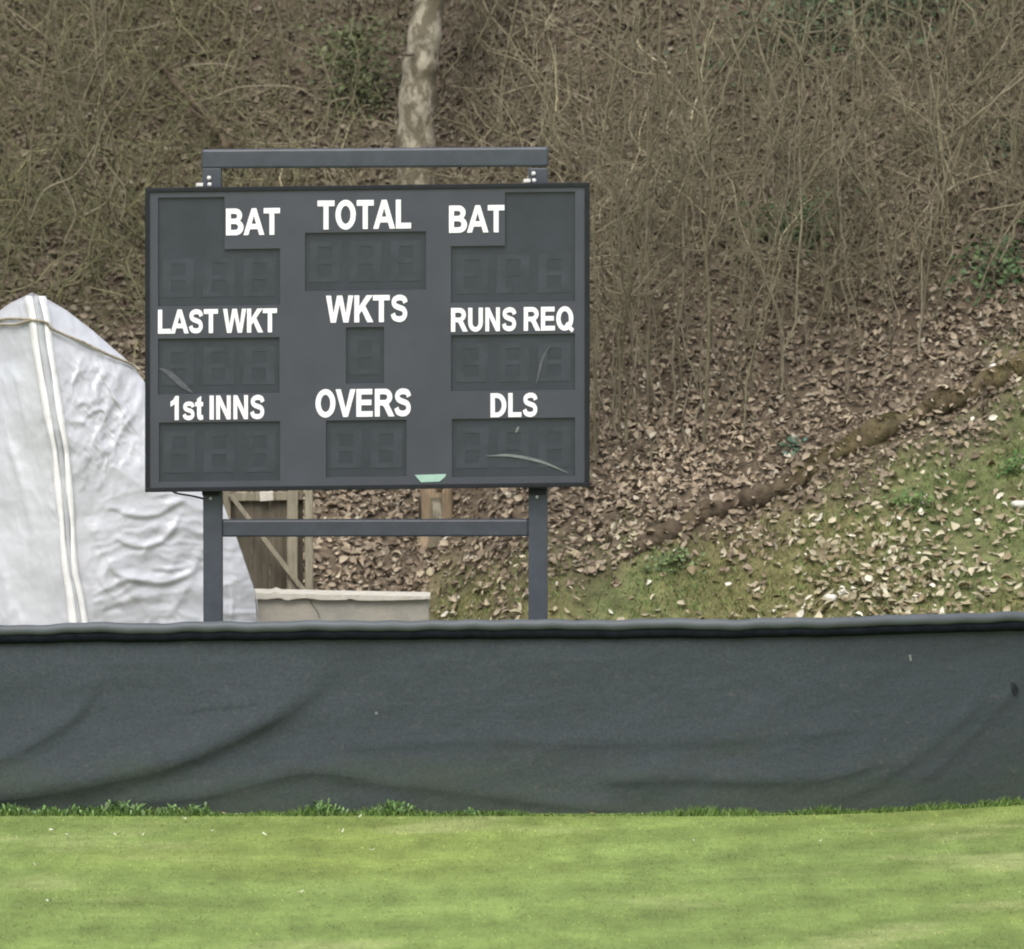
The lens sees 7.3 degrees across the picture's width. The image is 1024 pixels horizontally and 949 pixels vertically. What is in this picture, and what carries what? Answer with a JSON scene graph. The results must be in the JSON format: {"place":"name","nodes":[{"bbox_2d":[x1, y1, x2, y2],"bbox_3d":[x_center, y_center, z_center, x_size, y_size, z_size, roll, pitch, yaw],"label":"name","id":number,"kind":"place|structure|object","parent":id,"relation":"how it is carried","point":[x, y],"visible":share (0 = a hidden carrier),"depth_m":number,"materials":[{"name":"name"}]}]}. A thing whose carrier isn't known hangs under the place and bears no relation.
{"place":"outdoors","nodes":[
{"label":"outdoors","id":0,"kind":"place"},
{"bbox_2d":[0,0,1023,619],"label":"wooded bank","id":1,"kind":"structure","parent":0,"point":[604,598],"depth_m":53.02,"materials":[{"name":"plant"}]},
{"bbox_2d":[3,0,79,109],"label":"thin sapling","id":2,"kind":"object","parent":1,"relation":"on","point":[69,38],"visible":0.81,"depth_m":56.91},
{"bbox_2d":[0,0,92,262],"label":"thin sapling","id":3,"kind":"object","parent":1,"relation":"on","point":[30,168],"visible":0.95,"depth_m":55.53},
{"bbox_2d":[0,0,108,168],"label":"thin sapling","id":4,"kind":"object","parent":1,"relation":"on","point":[79,76],"visible":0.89,"depth_m":56.32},
{"bbox_2d":[2,0,150,202],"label":"thin sapling","id":5,"kind":"object","parent":1,"relation":"on","point":[75,113],"visible":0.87,"depth_m":56.27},
{"bbox_2d":[0,0,158,283],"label":"thin sapling","id":6,"kind":"object","parent":1,"relation":"on","point":[90,166],"visible":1,"depth_m":54.81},
{"bbox_2d":[0,0,168,228],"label":"thin sapling","id":7,"kind":"object","parent":1,"relation":"on","point":[101,105],"visible":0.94,"depth_m":55.70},
{"bbox_2d":[33,0,151,117],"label":"thin sapling","id":8,"kind":"object","parent":1,"relation":"on","point":[120,53],"visible":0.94,"depth_m":56.79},
{"bbox_2d":[83,0,168,184],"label":"thin sapling","id":9,"kind":"object","parent":1,"relation":"on","point":[110,128],"visible":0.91,"depth_m":56.16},
{"bbox_2d":[0,293,258,624],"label":"sheeted stack","id":10,"kind":"object","parent":1,"relation":"on","point":[91,530],"visible":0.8,"depth_m":48.69,"materials":[{"name":"white plastic"}]},
{"bbox_2d":[186,7,345,104],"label":"bare sapling","id":11,"kind":"object","parent":1,"relation":"on","point":[277,77],"visible":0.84,"depth_m":56.75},
{"bbox_2d":[223,490,312,589],"bbox_3d":[-1.534,0.520,50.257,0.584,1.101,0.151,0,3,0],"label":"plank fence","id":12,"kind":"object","parent":1,"relation":"on","point":[272,562],"visible":0.54,"depth_m":50.29,"materials":[{"name":"brown wood"}]},
{"bbox_2d":[221,0,320,114],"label":"thin sapling","id":13,"kind":"object","parent":1,"relation":"on","point":[247,8],"visible":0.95,"depth_m":56.97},
{"bbox_2d":[272,0,389,144],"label":"thin sapling","id":14,"kind":"object","parent":1,"relation":"on","point":[280,33],"visible":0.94,"depth_m":56.45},
{"bbox_2d":[255,587,430,621],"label":"concrete wall","id":15,"kind":"structure","parent":1,"relation":"on","point":[276,604],"depth_m":49.59,"materials":[{"name":"beige concrete"}]},
{"bbox_2d":[281,15,405,125],"bbox_3d":[-1.156,-2.861,56.980,0.982,0.787,0.612,1,4,14],"label":"ivy patch","id":16,"kind":"object","parent":1,"relation":"on","point":[351,48],"visible":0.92,"depth_m":56.95,"materials":[{"name":"green plant"}]},
{"bbox_2d":[394,0,444,184],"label":"tree","id":17,"kind":"object","parent":1,"relation":"on","point":[417,94],"visible":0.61,"depth_m":55.80,"materials":[{"name":"grey plant"}]},
{"bbox_2d":[413,488,452,549],"bbox_3d":[-0.499,0.245,52.854,0.338,0.549,0.342,0,3,0],"label":"tree stump","id":18,"kind":"object","parent":1,"relation":"on","point":[435,503],"visible":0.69,"depth_m":52.77,"materials":[{"name":"brown wood"}]},
{"bbox_2d":[388,0,486,116],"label":"thin sapling","id":19,"kind":"object","parent":1,"relation":"on","point":[473,26],"visible":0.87,"depth_m":56.48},
{"bbox_2d":[460,0,529,130],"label":"thin sapling","id":20,"kind":"object","parent":1,"relation":"on","point":[508,40],"visible":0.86,"depth_m":56.29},
{"bbox_2d":[455,0,559,130],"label":"thin sapling","id":21,"kind":"object","parent":1,"relation":"on","point":[507,35],"visible":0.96,"depth_m":55.72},
{"bbox_2d":[0,0,1023,619],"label":"leaf litter","id":22,"kind":"object","parent":1,"relation":"on","point":[662,478],"visible":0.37,"depth_m":53.76,"materials":[{"name":"brown plant"}]},
{"bbox_2d":[0,0,1023,387],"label":"undergrowth","id":23,"kind":"object","parent":1,"relation":"on","point":[300,174],"visible":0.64,"depth_m":55.33,"materials":[{"name":"plant"}]},
{"bbox_2d":[144,49,233,148],"bbox_3d":[-2.284,-2.617,56.510,0.138,0.732,1.386,-2,4,-29],"label":"fallen log","id":24,"kind":"object","parent":23,"relation":"on","point":[226,143],"visible":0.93,"depth_m":56.47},
{"bbox_2d":[150,87,224,138],"bbox_3d":[-2.267,-2.531,56.323,0.085,0.354,0.858,-2,4,-35],"label":"fallen log","id":25,"kind":"object","parent":24,"relation":"on","point":[200,117],"visible":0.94,"depth_m":56.21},
{"bbox_2d":[419,121,630,478],"bbox_3d":[0.003,-1.096,51.941,1.456,2.381,1.060,-1,4,-18],"label":"thin sapling","id":26,"kind":"object","parent":1,"relation":"on","point":[520,182],"visible":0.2,"depth_m":51.53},
{"bbox_2d":[568,176,609,463],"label":"slim stem","id":27,"kind":"object","parent":1,"relation":"on","point":[599,406],"visible":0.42,"depth_m":52.33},
{"bbox_2d":[575,158,625,405],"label":"slim stem","id":28,"kind":"object","parent":1,"relation":"on","point":[600,397],"visible":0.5,"depth_m":52.99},
{"bbox_2d":[580,116,624,443],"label":"slim stem","id":29,"kind":"object","parent":1,"relation":"on","point":[598,245],"visible":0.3,"depth_m":52.09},
{"bbox_2d":[552,0,659,465],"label":"bare sapling","id":30,"kind":"object","parent":1,"relation":"on","point":[596,348],"visible":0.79,"depth_m":52.12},
{"bbox_2d":[461,39,752,417],"bbox_3d":[0.748,-1.597,52.719,2.016,2.535,1.108,1,4,18],"label":"thin sapling","id":31,"kind":"object","parent":1,"relation":"on","point":[644,355],"visible":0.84,"depth_m":52.78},
{"bbox_2d":[563,59,652,466],"bbox_3d":[0.556,-1.341,51.949,0.588,2.692,1.035,2,4,24],"label":"slim stem","id":32,"kind":"object","parent":1,"relation":"on","point":[633,364],"visible":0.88,"depth_m":51.93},
{"bbox_2d":[584,0,650,154],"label":"thin sapling","id":33,"kind":"object","parent":1,"relation":"on","point":[630,77],"visible":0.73,"depth_m":55.21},
{"bbox_2d":[581,159,665,442],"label":"slim stem","id":34,"kind":"object","parent":1,"relation":"on","point":[611,375],"visible":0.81,"depth_m":52.69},
{"bbox_2d":[590,0,657,434],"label":"bare sapling","id":35,"kind":"object","parent":1,"relation":"on","point":[619,353],"visible":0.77,"depth_m":52.39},
{"bbox_2d":[538,82,717,358],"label":"thin sapling","id":36,"kind":"object","parent":1,"relation":"on","point":[659,324],"visible":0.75,"depth_m":53.26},
{"bbox_2d":[612,222,659,460],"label":"slim stem","id":37,"kind":"object","parent":1,"relation":"on","point":[631,381],"visible":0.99,"depth_m":52.41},
{"bbox_2d":[511,0,764,442],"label":"thin sapling","id":38,"kind":"object","parent":1,"relation":"on","point":[630,295],"visible":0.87,"depth_m":51.72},
{"bbox_2d":[577,9,726,413],"bbox_3d":[0.839,-1.705,52.592,0.975,2.705,1.521,0,3,-8],"label":"thin sapling","id":39,"kind":"object","parent":1,"relation":"on","point":[621,325],"visible":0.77,"depth_m":52.73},
{"bbox_2d":[520,0,784,349],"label":"thin sapling","id":40,"kind":"object","parent":1,"relation":"on","point":[659,232],"visible":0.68,"depth_m":53.84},
{"bbox_2d":[614,49,696,421],"bbox_3d":[0.904,-1.519,52.299,0.812,2.494,0.490,5,6,55],"label":"slim stem","id":41,"kind":"object","parent":1,"relation":"on","point":[649,312],"visible":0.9,"depth_m":52.36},
{"bbox_2d":[609,0,701,175],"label":"thin sapling","id":42,"kind":"object","parent":1,"relation":"on","point":[645,75],"visible":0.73,"depth_m":54.98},
{"bbox_2d":[631,169,702,445],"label":"slim stem","id":43,"kind":"object","parent":1,"relation":"on","point":[652,348],"visible":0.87,"depth_m":52.75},
{"bbox_2d":[608,19,729,400],"bbox_3d":[0.968,-1.712,52.601,0.977,2.542,0.556,-3,4,-39],"label":"slim stem","id":44,"kind":"object","parent":1,"relation":"on","point":[705,306],"visible":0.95,"depth_m":52.55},
{"bbox_2d":[634,545,707,578],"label":"green weed","id":45,"kind":"object","parent":1,"relation":"on","point":[667,557],"visible":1,"depth_m":51.46,"materials":[{"name":"green plant"}]},
{"bbox_2d":[601,114,741,430],"bbox_3d":[1.075,-1.315,52.728,0.972,2.090,0.504,0,3,4],"label":"slim stem","id":46,"kind":"object","parent":1,"relation":"on","point":[673,374],"visible":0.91,"depth_m":52.69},
{"bbox_2d":[618,95,726,397],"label":"thin sapling","id":47,"kind":"object","parent":1,"relation":"on","point":[686,222],"visible":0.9,"depth_m":52.98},
{"bbox_2d":[618,0,728,405],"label":"bare sapling","id":48,"kind":"object","parent":1,"relation":"on","point":[647,215],"visible":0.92,"depth_m":52.57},
{"bbox_2d":[599,0,766,269],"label":"thin sapling","id":49,"kind":"object","parent":1,"relation":"on","point":[704,98],"visible":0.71,"depth_m":53.79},
{"bbox_2d":[605,0,768,264],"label":"thin sapling","id":50,"kind":"object","parent":1,"relation":"on","point":[684,113],"visible":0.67,"depth_m":53.92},
{"bbox_2d":[669,212,708,460],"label":"slim stem","id":51,"kind":"object","parent":1,"relation":"on","point":[690,384],"visible":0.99,"depth_m":52.46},
{"bbox_2d":[636,104,745,420],"bbox_3d":[1.283,-1.379,52.755,0.974,2.093,0.504,3,4,38],"label":"slim stem","id":52,"kind":"object","parent":1,"relation":"on","point":[699,371],"visible":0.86,"depth_m":52.73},
{"bbox_2d":[620,483,775,560],"bbox_3d":[1.195,0.310,51.859,1.138,0.506,0.267,-1,4,-19],"label":"fallen log","id":53,"kind":"object","parent":1,"relation":"on","point":[763,494],"visible":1,"depth_m":51.84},
{"bbox_2d":[591,47,806,367],"bbox_3d":[1.043,-1.728,53.220,1.753,2.204,0.963,1,3,8],"label":"thin sapling","id":54,"kind":"object","parent":1,"relation":"on","point":[666,276],"visible":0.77,"depth_m":53.15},
{"bbox_2d":[646,0,770,445],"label":"bare sapling","id":55,"kind":"object","parent":1,"relation":"on","point":[705,241],"visible":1,"depth_m":52.07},
{"bbox_2d":[426,331,1023,619],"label":"pale fallen leaves","id":56,"kind":"object","parent":1,"relation":"on","point":[868,576],"visible":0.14,"depth_m":51.30,"materials":[{"name":"plant"}]},
{"bbox_2d":[678,0,780,106],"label":"thin sapling","id":57,"kind":"object","parent":1,"relation":"on","point":[769,41],"visible":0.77,"depth_m":55.59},
{"bbox_2d":[672,0,813,203],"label":"thin sapling","id":58,"kind":"object","parent":1,"relation":"on","point":[697,87],"visible":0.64,"depth_m":54.69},
{"bbox_2d":[665,31,833,421],"bbox_3d":[1.558,-1.557,52.127,0.442,2.625,1.485,-2,4,-31],"label":"bare sapling","id":59,"kind":"object","parent":1,"relation":"on","point":[738,319],"visible":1,"depth_m":52.25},
{"bbox_2d":[666,0,836,173],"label":"thin sapling","id":60,"kind":"object","parent":1,"relation":"on","point":[770,76],"visible":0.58,"depth_m":55.05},
{"bbox_2d":[725,240,779,428],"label":"slim stem","id":61,"kind":"object","parent":1,"relation":"on","point":[740,374],"visible":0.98,"depth_m":52.54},
{"bbox_2d":[635,0,873,389],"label":"thin sapling","id":62,"kind":"object","parent":1,"relation":"on","point":[798,281],"visible":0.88,"depth_m":53.40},
{"bbox_2d":[641,0,870,311],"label":"thin sapling","id":63,"kind":"object","parent":1,"relation":"on","point":[760,191],"visible":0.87,"depth_m":53.59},
{"bbox_2d":[718,38,794,422],"bbox_3d":[1.562,-1.551,52.150,0.503,2.557,0.833,0,3,6],"label":"slim stem","id":64,"kind":"object","parent":1,"relation":"on","point":[770,293],"visible":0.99,"depth_m":52.22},
{"bbox_2d":[651,0,863,396],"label":"thin sapling","id":65,"kind":"object","parent":1,"relation":"on","point":[749,281],"visible":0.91,"depth_m":52.64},
{"bbox_2d":[654,125,867,442],"bbox_3d":[1.631,-1.230,52.617,1.454,2.139,0.865,0,3,0],"label":"thin sapling","id":66,"kind":"object","parent":1,"relation":"on","point":[757,332],"visible":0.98,"depth_m":52.51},
{"bbox_2d":[715,92,822,432],"bbox_3d":[1.740,-1.366,52.560,0.445,2.262,0.737,5,6,57],"label":"slim stem","id":67,"kind":"object","parent":1,"relation":"on","point":[732,397],"visible":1,"depth_m":52.52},
{"bbox_2d":[753,120,830,377],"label":"slim stem","id":68,"kind":"object","parent":1,"relation":"on","point":[776,204],"visible":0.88,"depth_m":53.13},
{"bbox_2d":[719,176,868,270],"bbox_3d":[1.933,-1.693,54.177,1.086,0.646,0.618,0,3,0],"label":"ivy patch","id":69,"kind":"object","parent":1,"relation":"on","point":[784,225],"visible":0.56,"depth_m":54.15,"materials":[{"name":"green plant"}]},
{"bbox_2d":[765,81,839,390],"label":"slim stem","id":70,"kind":"object","parent":1,"relation":"on","point":[787,242],"visible":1,"depth_m":52.48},
{"bbox_2d":[711,0,911,272],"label":"thin sapling","id":71,"kind":"object","parent":1,"relation":"on","point":[783,137],"visible":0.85,"depth_m":53.81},
{"bbox_2d":[707,0,916,280],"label":"thin sapling","id":72,"kind":"object","parent":1,"relation":"on","point":[805,65],"visible":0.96,"depth_m":53.64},
{"bbox_2d":[606,352,1023,556],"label":"leaf litter","id":73,"kind":"object","parent":1,"relation":"on","point":[715,497],"visible":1,"depth_m":52.04,"materials":[{"name":"brown plant"}]},
{"bbox_2d":[718,18,920,349],"bbox_3d":[2.107,-1.900,53.665,1.404,2.296,1.022,-1,4,-20],"label":"thin sapling","id":74,"kind":"object","parent":1,"relation":"on","point":[770,298],"visible":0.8,"depth_m":53.63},
{"bbox_2d":[714,0,930,295],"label":"thin sapling","id":75,"kind":"object","parent":1,"relation":"on","point":[830,182],"visible":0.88,"depth_m":53.52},
{"bbox_2d":[752,56,907,353],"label":"thin sapling","id":76,"kind":"object","parent":1,"relation":"on","point":[838,289],"visible":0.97,"depth_m":53.19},
{"bbox_2d":[663,0,1006,107],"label":"ivy patch","id":77,"kind":"object","parent":1,"relation":"on","point":[849,12],"visible":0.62,"depth_m":55.89,"materials":[{"name":"green plant"}]},
{"bbox_2d":[761,59,922,359],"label":"thin sapling","id":78,"kind":"object","parent":1,"relation":"on","point":[823,270],"visible":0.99,"depth_m":52.92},
{"bbox_2d":[803,146,893,397],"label":"slim stem","id":79,"kind":"object","parent":1,"relation":"on","point":[848,320],"visible":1,"depth_m":52.66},
{"bbox_2d":[755,57,946,348],"bbox_3d":[2.246,-1.781,53.116,1.122,1.996,0.719,2,4,33],"label":"thin sapling","id":80,"kind":"object","parent":1,"relation":"on","point":[879,224],"visible":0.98,"depth_m":53.10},
{"bbox_2d":[741,384,972,509],"bbox_3d":[2.255,-0.184,52.299,1.816,0.793,0.245,-2,4,-29],"label":"fallen log","id":81,"kind":"object","parent":1,"relation":"on","point":[869,430],"visible":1,"depth_m":52.30,"materials":[{"name":"bark"},{"name":"wood"},{"name":"moss"}]},
{"bbox_2d":[796,0,928,153],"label":"thin sapling","id":82,"kind":"object","parent":1,"relation":"on","point":[857,121],"visible":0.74,"depth_m":55.22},
{"bbox_2d":[856,187,908,381],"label":"slim stem","id":83,"kind":"object","parent":1,"relation":"on","point":[891,271],"visible":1,"depth_m":52.85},
{"bbox_2d":[815,0,1007,157],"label":"thin sapling","id":84,"kind":"object","parent":1,"relation":"on","point":[949,46],"visible":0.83,"depth_m":54.79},
{"bbox_2d":[882,485,955,521],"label":"green weed","id":85,"kind":"object","parent":1,"relation":"on","point":[911,499],"visible":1,"depth_m":51.66,"materials":[{"name":"green plant"}]},
{"bbox_2d":[834,0,1008,258],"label":"thin sapling","id":86,"kind":"object","parent":1,"relation":"on","point":[942,156],"visible":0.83,"depth_m":54.25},
{"bbox_2d":[888,16,960,362],"bbox_3d":[2.744,-1.893,53.350,0.450,2.288,0.745,-2,4,-24],"label":"slim stem","id":87,"kind":"object","parent":1,"relation":"on","point":[928,181],"visible":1,"depth_m":53.26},
{"bbox_2d":[842,0,1023,346],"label":"thin sapling","id":88,"kind":"object","parent":1,"relation":"on","point":[936,222],"visible":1,"depth_m":53.16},
{"bbox_2d":[861,0,1023,292],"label":"thin sapling","id":89,"kind":"object","parent":1,"relation":"on","point":[1011,177],"visible":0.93,"depth_m":53.65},
{"bbox_2d":[874,167,1023,319],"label":"bare sapling","id":90,"kind":"object","parent":1,"relation":"on","point":[950,268],"visible":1,"depth_m":53.12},
{"bbox_2d":[891,29,1023,279],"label":"bare sapling","id":91,"kind":"object","parent":1,"relation":"on","point":[1012,85],"visible":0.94,"depth_m":53.37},
{"bbox_2d":[946,211,1023,319],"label":"ivy patch","id":92,"kind":"object","parent":1,"relation":"on","point":[1005,259],"visible":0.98,"depth_m":53.62,"materials":[{"name":"green plant"}]},
{"bbox_2d":[952,0,1023,167],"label":"thin sapling","id":93,"kind":"object","parent":1,"relation":"on","point":[1011,18],"visible":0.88,"depth_m":54.67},
{"bbox_2d":[956,71,1023,306],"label":"thin sapling","id":94,"kind":"object","parent":1,"relation":"on","point":[998,245],"visible":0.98,"depth_m":53.47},
{"bbox_2d":[971,350,1023,397],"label":"fallen log","id":95,"kind":"object","parent":1,"relation":"on","point":[1001,375],"visible":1,"depth_m":52.72,"materials":[{"name":"brown wood"}]},
{"bbox_2d":[978,97,1022,160],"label":"ivy patch","id":96,"kind":"object","parent":1,"relation":"on","point":[1005,144],"visible":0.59,"depth_m":54.75,"materials":[{"name":"green plant"}]},
{"bbox_2d":[996,449,1023,477],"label":"green weed","id":97,"kind":"object","parent":1,"relation":"on","point":[1014,464],"visible":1,"depth_m":51.95,"materials":[{"name":"green plant"}]},
{"bbox_2d":[0,804,1023,948],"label":"field","id":98,"kind":"structure","parent":0,"point":[469,865],"depth_m":41.68,"materials":[{"name":"plant"}]},
{"bbox_2d":[66,799,159,815],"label":"weed clump","id":99,"kind":"object","parent":98,"relation":"on","point":[109,807],"visible":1,"depth_m":45.07,"materials":[{"name":"green plant"}]},
{"bbox_2d":[299,798,348,814],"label":"weed clump","id":100,"kind":"object","parent":98,"relation":"on","point":[321,805],"visible":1,"depth_m":45.07,"materials":[{"name":"green plant"}]},
{"bbox_2d":[145,147,589,621],"bbox_3d":[-0.831,0.118,46.394,2.557,4.009,0.232,0,3,0],"label":"scoreboard","id":101,"kind":"object","parent":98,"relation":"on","point":[366,337],"visible":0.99,"depth_m":46.25,"materials":[{"name":"grey paint"}]},
{"bbox_2d":[158,337,278,393],"bbox_3d":[-1.685,-0.624,46.265,0.699,0.331,0.008,0,3,0],"label":"number window","id":102,"kind":"structure","parent":101,"relation":"in","point":[205,365],"depth_m":46.27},
{"bbox_2d":[158,197,279,306],"bbox_3d":[-1.683,-1.279,46.226,0.701,0.631,0.008,0,3,0],"label":"number window","id":103,"kind":"structure","parent":101,"relation":"in","point":[195,268],"depth_m":46.22,"materials":[{"name":"plastic"}]},
{"bbox_2d":[159,421,279,481],"bbox_3d":[-1.682,-0.132,46.295,0.697,0.351,0.008,0,3,0],"label":"number window","id":104,"kind":"structure","parent":101,"relation":"in","point":[188,451],"depth_m":46.29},
{"bbox_2d":[346,327,383,383],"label":"number window","id":105,"kind":"structure","parent":101,"relation":"in","point":[364,345],"depth_m":46.26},
{"bbox_2d":[305,231,425,290],"bbox_3d":[-0.841,-1.224,46.229,0.695,0.345,0.008,0,3,0],"label":"number window","id":106,"kind":"structure","parent":101,"relation":"in","point":[334,261],"depth_m":46.22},
{"bbox_2d":[326,420,405,476],"bbox_3d":[-0.838,-0.149,46.294,0.463,0.334,0.008,0,3,0],"label":"number window","id":107,"kind":"structure","parent":101,"relation":"in","point":[354,448],"depth_m":46.29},
{"bbox_2d":[451,191,574,302],"bbox_3d":[0.006,-1.305,46.225,0.712,0.641,0.008,0,3,0],"label":"number window","id":108,"kind":"structure","parent":101,"relation":"in","point":[536,262],"depth_m":46.22,"materials":[{"name":"plastic"}]},
{"bbox_2d":[451,333,574,390],"bbox_3d":[0.006,-0.644,46.264,0.713,0.334,0.008,0,3,0],"label":"number window","id":109,"kind":"structure","parent":101,"relation":"in","point":[492,362],"depth_m":46.26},
{"bbox_2d":[452,417,574,476],"bbox_3d":[0.009,-0.156,46.293,0.707,0.346,0.008,0,3,0],"label":"number window","id":110,"kind":"structure","parent":101,"relation":"in","point":[549,440],"depth_m":46.29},
{"bbox_2d":[363,798,427,815],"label":"weed clump","id":111,"kind":"object","parent":98,"relation":"on","point":[410,807],"visible":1,"depth_m":45.08,"materials":[{"name":"green plant"}]},
{"bbox_2d":[0,611,1023,813],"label":"barrier fence","id":112,"kind":"object","parent":98,"relation":"on","point":[565,716],"visible":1,"depth_m":45.16,"materials":[{"name":"fabric"}]},
{"bbox_2d":[0,796,1023,816],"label":"long grass","id":113,"kind":"structure","parent":0,"point":[1004,802],"depth_m":45.07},
{"bbox_2d":[416,327,1023,619],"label":"slope grass","id":114,"kind":"structure","parent":0,"point":[772,553],"depth_m":51.42,"materials":[{"name":"plant"}]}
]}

